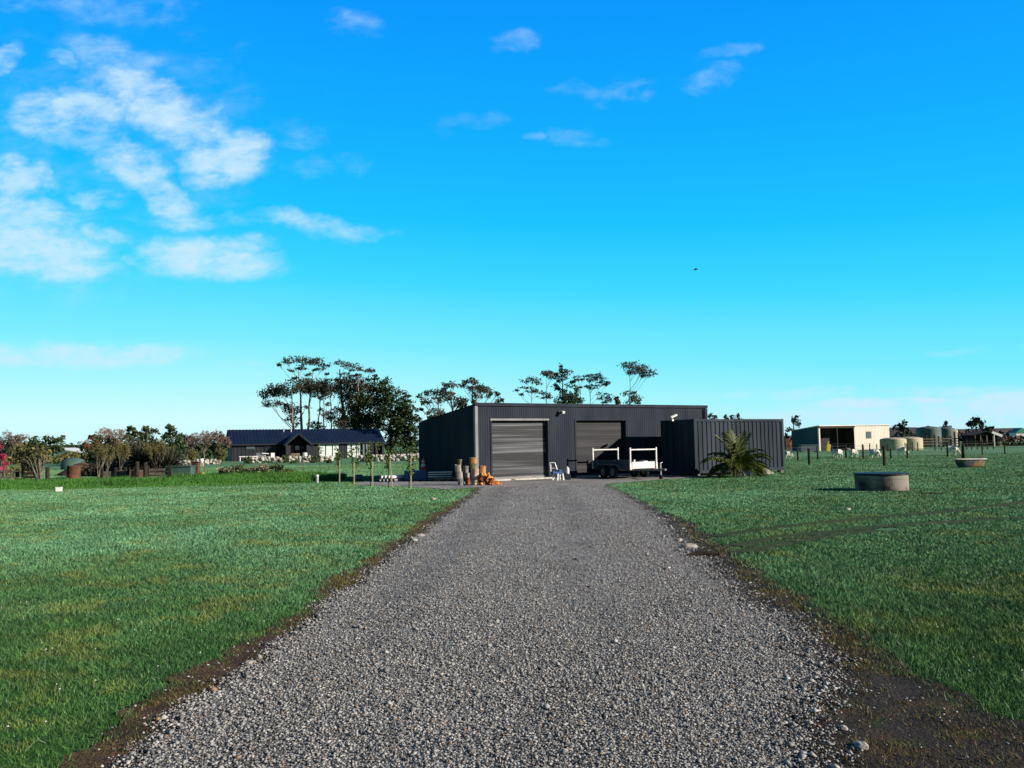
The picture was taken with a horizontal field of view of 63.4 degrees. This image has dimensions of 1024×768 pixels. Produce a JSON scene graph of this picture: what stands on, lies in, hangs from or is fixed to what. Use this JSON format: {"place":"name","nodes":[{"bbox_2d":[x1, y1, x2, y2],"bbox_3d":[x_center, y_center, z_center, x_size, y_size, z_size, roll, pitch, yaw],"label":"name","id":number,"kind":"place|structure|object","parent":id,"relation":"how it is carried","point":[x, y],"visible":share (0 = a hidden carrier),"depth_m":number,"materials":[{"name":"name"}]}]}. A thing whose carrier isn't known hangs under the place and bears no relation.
{"place":"outdoors","nodes":[
{"label":"outdoors","id":0,"kind":"place"},
{"bbox_2d":[0,437,1023,767],"bbox_3d":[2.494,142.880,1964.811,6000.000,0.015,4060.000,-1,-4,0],"label":"lawn","id":1,"kind":"structure","parent":0,"point":[76,737],"depth_m":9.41,"materials":[{"name":"green plant"}]},
{"bbox_2d":[0,443,8,476],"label":"flowering shrub","id":2,"kind":"object","parent":1,"relation":"on","point":[3,463],"visible":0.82,"depth_m":54.66,"materials":[{"name":"pink plant"}]},
{"bbox_2d":[0,430,29,463],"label":"bare tree","id":3,"kind":"object","parent":1,"relation":"on","point":[17,438],"visible":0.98,"depth_m":117.44,"materials":[{"name":"brown plant"}]},
{"bbox_2d":[0,437,38,455],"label":"hedgerow","id":4,"kind":"object","parent":1,"relation":"on","point":[8,447],"visible":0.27,"depth_m":133.62,"materials":[{"name":"green plant"}]},
{"bbox_2d":[1,465,37,476],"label":"hedgerow","id":5,"kind":"object","parent":1,"relation":"on","point":[12,468],"visible":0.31,"depth_m":58.24,"materials":[{"name":"green plant"}]},
{"bbox_2d":[8,441,52,479],"bbox_3d":[-27.997,4.491,48.112,2.356,2.384,1.631,0,-4,-12],"label":"fruit tree","id":6,"kind":"object","parent":1,"relation":"on","point":[42,457],"visible":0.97,"depth_m":47.89,"materials":[{"name":"green plant"}]},
{"bbox_2d":[3,454,73,463],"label":"hedgerow","id":7,"kind":"object","parent":1,"relation":"on","point":[53,460],"visible":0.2,"depth_m":116.18,"materials":[{"name":"green plant"}]},
{"bbox_2d":[27,434,65,463],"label":"evergreen tree","id":8,"kind":"object","parent":1,"relation":"on","point":[56,448],"visible":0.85,"depth_m":119.56,"materials":[{"name":"green plant"}]},
{"bbox_2d":[60,457,84,469],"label":"teal tank","id":9,"kind":"object","parent":1,"relation":"on","point":[65,463],"visible":0.74,"depth_m":76.90,"materials":[{"name":"plastic"}]},
{"bbox_2d":[66,465,80,479],"bbox_3d":[-25.929,5.252,48.997,0.760,0.850,0.760,-1,-4,0],"label":"rusty drum","id":10,"kind":"object","parent":1,"relation":"on","point":[74,471],"visible":0.82,"depth_m":48.70,"materials":[{"name":"metal"}]},
{"bbox_2d":[55,449,96,464],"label":"hedgerow","id":11,"kind":"object","parent":1,"relation":"on","point":[67,456],"visible":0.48,"depth_m":98.42,"materials":[{"name":"green plant"}]},
{"bbox_2d":[76,433,103,450],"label":"evergreen tree","id":12,"kind":"object","parent":1,"relation":"on","point":[94,438],"visible":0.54,"depth_m":123.88,"materials":[{"name":"green plant"}]},
{"bbox_2d":[88,442,114,477],"bbox_3d":[-25.108,4.663,50.588,1.567,2.254,1.843,-1,-4,0],"label":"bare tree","id":13,"kind":"object","parent":1,"relation":"on","point":[100,450],"visible":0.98,"depth_m":50.49,"materials":[{"name":"green plant"}]},
{"bbox_2d":[81,434,123,462],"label":"bare tree","id":14,"kind":"object","parent":1,"relation":"on","point":[107,440],"visible":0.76,"depth_m":99.57,"materials":[{"name":"brown plant"}]},
{"bbox_2d":[94,427,144,442],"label":"bare tree","id":15,"kind":"object","parent":1,"relation":"on","point":[109,432],"visible":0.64,"depth_m":104.47,"materials":[{"name":"brown plant"}]},
{"bbox_2d":[100,467,140,477],"bbox_3d":[-22.785,5.218,48.312,1.674,0.710,1.600,-1,-4,0],"label":"raised bed","id":16,"kind":"object","parent":1,"relation":"on","point":[116,473],"visible":0.62,"depth_m":47.59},
{"bbox_2d":[112,439,130,469],"bbox_3d":[-23.977,4.594,51.049,0.981,2.420,1.129,-1,-4,0],"label":"bare tree","id":17,"kind":"object","parent":1,"relation":"on","point":[120,450],"visible":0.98,"depth_m":51.06,"materials":[{"name":"green plant"}]},
{"bbox_2d":[105,436,157,475],"bbox_3d":[-24.965,4.917,55.483,4.971,3.285,4.981,-1,-4,0],"label":"flax bush","id":18,"kind":"object","parent":1,"relation":"on","point":[131,462],"visible":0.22,"depth_m":54.77,"materials":[{"name":"green plant"}]},
{"bbox_2d":[119,425,147,447],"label":"evergreen tree","id":19,"kind":"object","parent":1,"relation":"on","point":[130,428],"visible":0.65,"depth_m":98.56,"materials":[{"name":"green plant"}]},
{"bbox_2d":[81,460,185,475],"bbox_3d":[-26.374,5.834,57.469,7.920,1.314,7.080,-1,-4,0],"label":"hedgerow","id":20,"kind":"object","parent":1,"relation":"on","point":[86,470],"visible":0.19,"depth_m":56.03,"materials":[{"name":"green plant"}]},
{"bbox_2d":[81,444,186,462],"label":"hedgerow","id":21,"kind":"object","parent":1,"relation":"on","point":[93,453],"visible":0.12,"depth_m":99.17,"materials":[{"name":"green plant"}]},
{"bbox_2d":[136,425,160,451],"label":"evergreen tree","id":22,"kind":"object","parent":1,"relation":"on","point":[143,435],"visible":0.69,"depth_m":95.86,"materials":[{"name":"green plant"}]},
{"bbox_2d":[118,432,183,475],"bbox_3d":[-23.703,4.822,54.931,4.859,3.331,4.874,-1,-4,0],"label":"flax bush","id":23,"kind":"object","parent":1,"relation":"on","point":[149,459],"visible":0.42,"depth_m":54.20,"materials":[{"name":"green plant"}]},
{"bbox_2d":[143,439,169,471],"bbox_3d":[-23.057,4.738,53.523,1.344,2.459,1.934,-3,-5,29],"label":"bare tree","id":24,"kind":"object","parent":1,"relation":"on","point":[157,449],"visible":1,"depth_m":53.62,"materials":[{"name":"green plant"}]},
{"bbox_2d":[148,465,171,477],"bbox_3d":[-20.392,5.095,47.867,1.422,0.810,0.160,-1,-4,0],"label":"rail fence","id":25,"kind":"object","parent":1,"relation":"on","point":[168,473],"visible":0.57,"depth_m":47.86,"materials":[{"name":"wood"}]},
{"bbox_2d":[148,444,188,475],"bbox_3d":[-22.605,5.007,54.384,3.903,2.613,3.845,-1,-4,0],"label":"flax bush","id":26,"kind":"object","parent":1,"relation":"on","point":[170,459],"visible":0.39,"depth_m":53.92,"materials":[{"name":"green plant"}]},
{"bbox_2d":[160,423,187,457],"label":"evergreen tree","id":27,"kind":"object","parent":1,"relation":"on","point":[170,434],"visible":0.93,"depth_m":94.48,"materials":[{"name":"green plant"}]},
{"bbox_2d":[0,470,347,489],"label":"long grass","id":28,"kind":"structure","parent":1,"relation":"on","point":[215,479],"depth_m":41.48,"materials":[{"name":"green plant"}]},
{"bbox_2d":[165,465,196,475],"bbox_3d":[-20.511,5.412,51.346,1.600,0.680,0.900,-1,-4,0],"label":"water trough","id":29,"kind":"object","parent":1,"relation":"on","point":[177,470],"visible":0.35,"depth_m":50.95,"materials":[{"name":"metal"}]},
{"bbox_2d":[185,448,199,464],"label":"bare tree","id":30,"kind":"object","parent":1,"relation":"on","point":[192,456],"visible":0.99,"depth_m":54.98,"materials":[{"name":"green plant"}]},
{"bbox_2d":[185,432,204,449],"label":"bare tree","id":31,"kind":"object","parent":1,"relation":"on","point":[189,440],"visible":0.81,"depth_m":106.86,"materials":[{"name":"brown plant"}]},
{"bbox_2d":[192,430,216,460],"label":"bare tree","id":32,"kind":"object","parent":1,"relation":"on","point":[207,440],"visible":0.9,"depth_m":108.62,"materials":[{"name":"brown plant"}]},
{"bbox_2d":[183,438,228,460],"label":"hedgerow","id":33,"kind":"object","parent":1,"relation":"on","point":[209,453],"visible":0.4,"depth_m":111.12,"materials":[{"name":"green plant"}]},
{"bbox_2d":[209,429,227,457],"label":"bare tree","id":34,"kind":"object","parent":1,"relation":"on","point":[219,438],"visible":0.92,"depth_m":109.90,"materials":[{"name":"brown plant"}]},
{"bbox_2d":[213,447,227,467],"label":"bare tree","id":35,"kind":"object","parent":1,"relation":"on","point":[220,453],"visible":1,"depth_m":53.74,"materials":[{"name":"green plant"}]},
{"bbox_2d":[251,456,282,462],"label":"rock wall","id":36,"kind":"structure","parent":1,"relation":"on","point":[267,459],"depth_m":95.44,"materials":[{"name":"stone"}]},
{"bbox_2d":[256,378,302,428],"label":"gum tree","id":37,"kind":"object","parent":1,"relation":"on","point":[283,389],"visible":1,"depth_m":149.87,"materials":[{"name":"green plant"}]},
{"bbox_2d":[276,355,311,428],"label":"gum tree","id":38,"kind":"object","parent":1,"relation":"on","point":[297,360],"visible":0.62,"depth_m":152.41,"materials":[{"name":"green plant"}]},
{"bbox_2d":[285,455,310,461],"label":"rock wall","id":39,"kind":"structure","parent":1,"relation":"on","point":[304,458],"depth_m":94.49,"materials":[{"name":"stone"}]},
{"bbox_2d":[226,428,385,460],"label":"house","id":40,"kind":"structure","parent":1,"relation":"on","point":[277,442],"depth_m":116.29,"materials":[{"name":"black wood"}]},
{"bbox_2d":[264,446,275,456],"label":"sliding door","id":41,"kind":"structure","parent":40,"relation":"in","point":[267,449],"depth_m":113.62,"materials":[{"name":"black glass"}]},
{"bbox_2d":[319,444,339,457],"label":"window","id":42,"kind":"structure","parent":40,"relation":"in","point":[328,449],"depth_m":117.00,"materials":[{"name":"white glass"}]},
{"bbox_2d":[347,443,361,457],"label":"window","id":43,"kind":"structure","parent":40,"relation":"in","point":[348,445],"depth_m":118.47,"materials":[{"name":"white glass"}]},
{"bbox_2d":[294,357,329,428],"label":"gum tree","id":44,"kind":"object","parent":1,"relation":"on","point":[313,385],"visible":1,"depth_m":148.00,"materials":[{"name":"green plant"}]},
{"bbox_2d":[306,379,331,428],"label":"gum tree","id":45,"kind":"object","parent":1,"relation":"on","point":[317,423],"visible":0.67,"depth_m":150.58,"materials":[{"name":"green plant"}]},
{"bbox_2d":[317,382,334,428],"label":"gum tree","id":46,"kind":"object","parent":1,"relation":"on","point":[323,414],"visible":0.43,"depth_m":154.75,"materials":[{"name":"green plant"}]},
{"bbox_2d":[323,377,348,428],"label":"gum tree","id":47,"kind":"object","parent":1,"relation":"on","point":[335,387],"visible":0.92,"depth_m":147.56,"materials":[{"name":"green plant"}]},
{"bbox_2d":[334,446,341,482],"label":"staked sapling","id":48,"kind":"object","parent":1,"relation":"on","point":[337,457],"visible":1,"depth_m":39.24,"materials":[{"name":"green plant"}]},
{"bbox_2d":[330,358,363,428],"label":"gum tree","id":49,"kind":"object","parent":1,"relation":"on","point":[344,382],"visible":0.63,"depth_m":149.71,"materials":[{"name":"green plant"}]},
{"bbox_2d":[346,445,359,484],"bbox_3d":[-7.103,3.617,37.056,0.586,1.745,0.522,2,-5,-33],"label":"staked sapling","id":50,"kind":"object","parent":1,"relation":"on","point":[352,457],"visible":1,"depth_m":37.03,"materials":[{"name":"green plant"}]},
{"bbox_2d":[340,367,377,410],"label":"gum tree","id":51,"kind":"object","parent":1,"relation":"on","point":[357,387],"visible":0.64,"depth_m":146.48,"materials":[{"name":"green plant"}]},
{"bbox_2d":[342,376,392,428],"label":"pine tree","id":52,"kind":"object","parent":1,"relation":"on","point":[367,400],"visible":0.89,"depth_m":139.40,"materials":[{"name":"green plant"}]},
{"bbox_2d":[365,441,376,485],"bbox_3d":[-6.037,3.387,35.543,0.546,1.949,0.370,0,-4,-15],"label":"staked sapling","id":53,"kind":"object","parent":1,"relation":"on","point":[370,456],"visible":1,"depth_m":35.52,"materials":[{"name":"green plant"}]},
{"bbox_2d":[383,446,392,486],"bbox_3d":[-5.064,3.410,34.163,0.360,1.672,0.454,3,-5,-41],"label":"staked sapling","id":54,"kind":"object","parent":1,"relation":"on","point":[387,466],"visible":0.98,"depth_m":34.16,"materials":[{"name":"green plant"}]},
{"bbox_2d":[370,385,416,455],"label":"pine tree","id":55,"kind":"object","parent":1,"relation":"on","point":[388,411],"visible":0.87,"depth_m":137.02,"materials":[{"name":"green plant"}]},
{"bbox_2d":[371,453,418,460],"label":"rock wall","id":56,"kind":"structure","parent":1,"relation":"on","point":[400,457],"depth_m":91.51,"materials":[{"name":"beige stone"}]},
{"bbox_2d":[388,405,422,454],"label":"pine tree","id":57,"kind":"object","parent":1,"relation":"on","point":[405,442],"visible":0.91,"depth_m":135.15,"materials":[{"name":"green plant"}]},
{"bbox_2d":[405,456,415,487],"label":"staked sapling","id":58,"kind":"object","parent":1,"relation":"on","point":[410,466],"visible":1,"depth_m":32.81,"materials":[{"name":"green plant"}]},
{"bbox_2d":[415,387,445,418],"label":"gum tree","id":59,"kind":"object","parent":1,"relation":"on","point":[437,411],"visible":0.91,"depth_m":119.36,"materials":[{"name":"green plant"}]},
{"bbox_2d":[438,381,469,410],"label":"gum tree","id":60,"kind":"object","parent":1,"relation":"on","point":[450,393],"visible":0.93,"depth_m":120.55,"materials":[{"name":"green plant"}]},
{"bbox_2d":[459,376,503,403],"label":"gum tree","id":61,"kind":"object","parent":1,"relation":"on","point":[479,389],"visible":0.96,"depth_m":122.53,"materials":[{"name":"green plant"}]},
{"bbox_2d":[24,430,1010,452],"bbox_3d":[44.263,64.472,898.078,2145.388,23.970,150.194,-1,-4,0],"label":"distant wood","id":62,"kind":"object","parent":1,"relation":"on","point":[910,433],"visible":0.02,"depth_m":847.23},
{"bbox_2d":[515,376,542,402],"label":"gum tree","id":63,"kind":"object","parent":1,"relation":"on","point":[535,381],"visible":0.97,"depth_m":159.99,"materials":[{"name":"green plant"}]},
{"bbox_2d":[536,370,560,401],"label":"gum tree","id":64,"kind":"object","parent":1,"relation":"on","point":[550,373],"visible":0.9,"depth_m":161.69,"materials":[{"name":"green plant"}]},
{"bbox_2d":[550,363,584,403],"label":"pine tree","id":65,"kind":"object","parent":1,"relation":"on","point":[573,398],"visible":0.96,"depth_m":149.95,"materials":[{"name":"green plant"}]},
{"bbox_2d":[582,371,610,403],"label":"gum tree","id":66,"kind":"object","parent":1,"relation":"on","point":[596,378],"visible":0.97,"depth_m":157.22,"materials":[{"name":"green plant"}]},
{"bbox_2d":[596,392,614,403],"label":"gum tree","id":67,"kind":"object","parent":1,"relation":"on","point":[607,400],"visible":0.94,"depth_m":160.25,"materials":[{"name":"green plant"}]},
{"bbox_2d":[617,360,658,404],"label":"gum tree","id":68,"kind":"object","parent":1,"relation":"on","point":[642,372],"visible":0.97,"depth_m":156.01,"materials":[{"name":"green plant"}]},
{"bbox_2d":[660,419,784,475],"bbox_3d":[10.688,3.173,41.885,6.086,2.724,2.452,1,-5,-30],"label":"shipping container","id":69,"kind":"object","parent":1,"relation":"on","point":[688,446],"visible":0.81,"depth_m":40.61,"materials":[{"name":"metal"}]},
{"bbox_2d":[663,422,678,469],"bbox_3d":[7.806,3.066,40.866,0.070,2.310,1.080,1,-5,-30],"label":"door leaf","id":70,"kind":"structure","parent":69,"relation":"in","point":[670,430],"depth_m":40.85,"materials":[{"name":"paint"}]},
{"bbox_2d":[678,422,692,469],"bbox_3d":[8.355,2.989,39.916,0.070,2.310,1.080,1,-5,-30],"label":"door leaf","id":71,"kind":"structure","parent":69,"relation":"in","point":[685,443],"depth_m":39.93,"materials":[{"name":"paint"}]},
{"bbox_2d":[700,429,772,477],"bbox_3d":[10.346,3.459,37.726,3.395,2.850,2.534,-1,-4,0],"label":"palm","id":72,"kind":"object","parent":1,"relation":"on","point":[736,462],"visible":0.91,"depth_m":37.83,"materials":[{"name":"green plant"}]},
{"bbox_2d":[785,415,800,437],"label":"gum tree","id":73,"kind":"object","parent":1,"relation":"on","point":[793,420],"visible":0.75,"depth_m":149.68,"materials":[{"name":"green plant"}]},
{"bbox_2d":[798,444,818,451],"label":"feed trough","id":74,"kind":"object","parent":1,"relation":"on","point":[812,447],"visible":0.87,"depth_m":103.16,"materials":[{"name":"metal"}]},
{"bbox_2d":[738,529,884,552],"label":"tyre track","id":75,"kind":"structure","parent":1,"relation":"on","point":[766,547],"depth_m":13.80,"materials":[{"name":"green plant"}]},
{"bbox_2d":[791,424,889,450],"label":"hay shed","id":76,"kind":"structure","parent":1,"relation":"on","point":[841,436],"depth_m":113.58,"materials":[{"name":"metal"}]},
{"bbox_2d":[712,500,1023,536],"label":"tyre track","id":77,"kind":"structure","parent":1,"relation":"on","point":[746,531],"depth_m":17.24,"materials":[{"name":"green plant"}]},
{"bbox_2d":[728,516,1023,546],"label":"tyre track","id":78,"kind":"structure","parent":1,"relation":"on","point":[755,541],"depth_m":15.34,"materials":[{"name":"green plant"}]},
{"bbox_2d":[853,472,908,491],"bbox_3d":[11.929,3.162,26.739,1.659,0.610,1.659,-1,-4,0],"label":"concrete ring","id":79,"kind":"object","parent":1,"relation":"on","point":[881,481],"visible":0.95,"depth_m":26.09,"materials":[{"name":"grey concrete"}]},
{"bbox_2d":[880,437,906,449],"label":"water tank","id":80,"kind":"object","parent":1,"relation":"on","point":[894,443],"visible":0.83,"depth_m":104.39,"materials":[{"name":"beige plastic"}]},
{"bbox_2d":[892,419,909,436],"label":"pine tree","id":81,"kind":"object","parent":1,"relation":"on","point":[902,427],"visible":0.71,"depth_m":148.82,"materials":[{"name":"green plant"}]},
{"bbox_2d":[786,441,1016,459],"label":"wire fence","id":82,"kind":"object","parent":1,"relation":"on","point":[862,452],"visible":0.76,"depth_m":66.13,"materials":[{"name":"brown wood"}]},
{"bbox_2d":[790,445,1021,465],"bbox_3d":[22.248,4.397,50.878,3.302,1.254,18.040,3,-6,-42],"label":"wire fence","id":83,"kind":"object","parent":1,"relation":"on","point":[963,452],"visible":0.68,"depth_m":47.84,"materials":[{"name":"grey metal"}]},
{"bbox_2d":[900,436,922,449],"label":"water tank","id":84,"kind":"object","parent":1,"relation":"on","point":[915,440],"visible":0.54,"depth_m":108.19,"materials":[{"name":"beige plastic"}]},
{"bbox_2d":[831,438,993,451],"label":"wire fence","id":85,"kind":"object","parent":1,"relation":"on","point":[917,444],"visible":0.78,"depth_m":98.30,"materials":[{"name":"wood"}]},
{"bbox_2d":[916,426,941,446],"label":"water tank","id":86,"kind":"object","parent":1,"relation":"on","point":[929,431],"visible":0.62,"depth_m":133.17,"materials":[{"name":"green plastic"}]},
{"bbox_2d":[941,427,953,445],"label":"water tank","id":87,"kind":"object","parent":1,"relation":"on","point":[947,431],"visible":0.52,"depth_m":140.49,"materials":[{"name":"green plastic"}]},
{"bbox_2d":[918,432,979,446],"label":"stock yard","id":88,"kind":"structure","parent":1,"relation":"on","point":[942,441],"depth_m":127.50,"materials":[{"name":"brown wood"}]},
{"bbox_2d":[952,458,986,466],"bbox_3d":[24.652,4.247,44.577,1.854,0.460,0.762,0,-4,-8],"label":"bathtub","id":89,"kind":"object","parent":1,"relation":"on","point":[973,462],"visible":0.98,"depth_m":44.29,"materials":[{"name":"metal"}]},
{"bbox_2d":[960,415,992,434],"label":"pine tree","id":90,"kind":"object","parent":1,"relation":"on","point":[975,421],"visible":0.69,"depth_m":149.00,"materials":[{"name":"green plant"}]},
{"bbox_2d":[960,431,998,446],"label":"stock shelter","id":91,"kind":"object","parent":1,"relation":"on","point":[973,437],"visible":0.84,"depth_m":125.78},
{"bbox_2d":[983,441,1023,446],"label":"hedgerow","id":92,"kind":"object","parent":1,"relation":"on","point":[1018,443],"visible":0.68,"depth_m":126.20,"materials":[{"name":"green plant"}]},
{"bbox_2d":[998,434,1023,441],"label":"hedgerow","id":93,"kind":"object","parent":1,"relation":"on","point":[1003,438],"visible":0.77,"depth_m":207.93,"materials":[{"name":"plant"}]},
{"bbox_2d":[1008,428,1023,435],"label":"cottage","id":94,"kind":"structure","parent":1,"relation":"on","point":[1016,431],"depth_m":257.93,"materials":[{"name":"white paint"}]},
{"bbox_2d":[0,0,1023,444],"label":"sky","id":95,"kind":"structure","parent":0,"point":[197,197],"materials":[{"name":"blue"}]},
{"bbox_2d":[2,427,1023,451],"bbox_3d":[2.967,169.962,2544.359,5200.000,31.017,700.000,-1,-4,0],"label":"hills","id":96,"kind":"structure","parent":0,"point":[997,430],"depth_m":2219.37,"materials":[{"name":"brown plant"}]},
{"bbox_2d":[60,484,1023,767],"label":"dirt verge","id":97,"kind":"structure","parent":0,"point":[894,718],"depth_m":5.25,"materials":[{"name":"soil"}]},
{"bbox_2d":[687,550,722,556],"bbox_3d":[2.828,2.485,12.129,0.533,0.103,0.110,-1,-4,0],"label":"branch","id":98,"kind":"object","parent":97,"relation":"on","point":[706,553],"visible":0.93,"depth_m":12.09,"materials":[{"name":"plant"}]},
{"bbox_2d":[854,741,868,750],"bbox_3d":[1.917,1.984,4.542,0.076,0.042,0.112,-1,-4,0],"label":"stone","id":99,"kind":"object","parent":97,"relation":"on","point":[863,745],"visible":0.94,"depth_m":4.51,"materials":[{"name":"stone"}]},
{"bbox_2d":[97,473,1023,767],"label":"driveway","id":100,"kind":"structure","parent":0,"point":[580,481],"depth_m":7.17,"materials":[{"name":"grey gravel"}]},
{"bbox_2d":[404,470,428,480],"bbox_3d":[-4.550,4.372,39.494,1.077,0.500,1.040,-1,-4,0],"label":"storage crate","id":101,"kind":"object","parent":100,"relation":"on","point":[423,475],"visible":0.82,"depth_m":38.99,"materials":[{"name":"blue plastic"}]},
{"bbox_2d":[419,403,707,480],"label":"farm shed","id":102,"kind":"structure","parent":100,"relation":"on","point":[512,441],"depth_m":40.18,"materials":[{"name":"grey metal"}]},
{"bbox_2d":[492,420,546,478],"bbox_3d":[0.309,3.013,39.065,3.280,2.880,0.045,1,-5,-31],"label":"roller door","id":103,"kind":"structure","parent":102,"relation":"in","point":[518,447],"depth_m":39.08,"materials":[{"name":"metal"}]},
{"bbox_2d":[495,477,554,480],"bbox_3d":[0.447,4.464,38.776,3.320,0.100,0.680,1,-5,-31],"label":"door slab","id":104,"kind":"structure","parent":102,"relation":"in","point":[534,477],"depth_m":38.57,"materials":[{"name":"concrete"}]},
{"bbox_2d":[576,420,625,475],"bbox_3d":[4.387,3.117,41.508,3.290,2.880,0.045,1,-5,-31],"label":"roller door","id":105,"kind":"structure","parent":102,"relation":"in","point":[596,434],"depth_m":41.45,"materials":[{"name":"metal"}]},
{"bbox_2d":[592,447,666,478],"bbox_3d":[5.624,3.647,38.303,2.060,1.420,4.480,1,-5,-30],"label":"box trailer","id":106,"kind":"object","parent":100,"relation":"on","point":[611,468],"visible":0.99,"depth_m":38.08,"materials":[{"name":"metal"}]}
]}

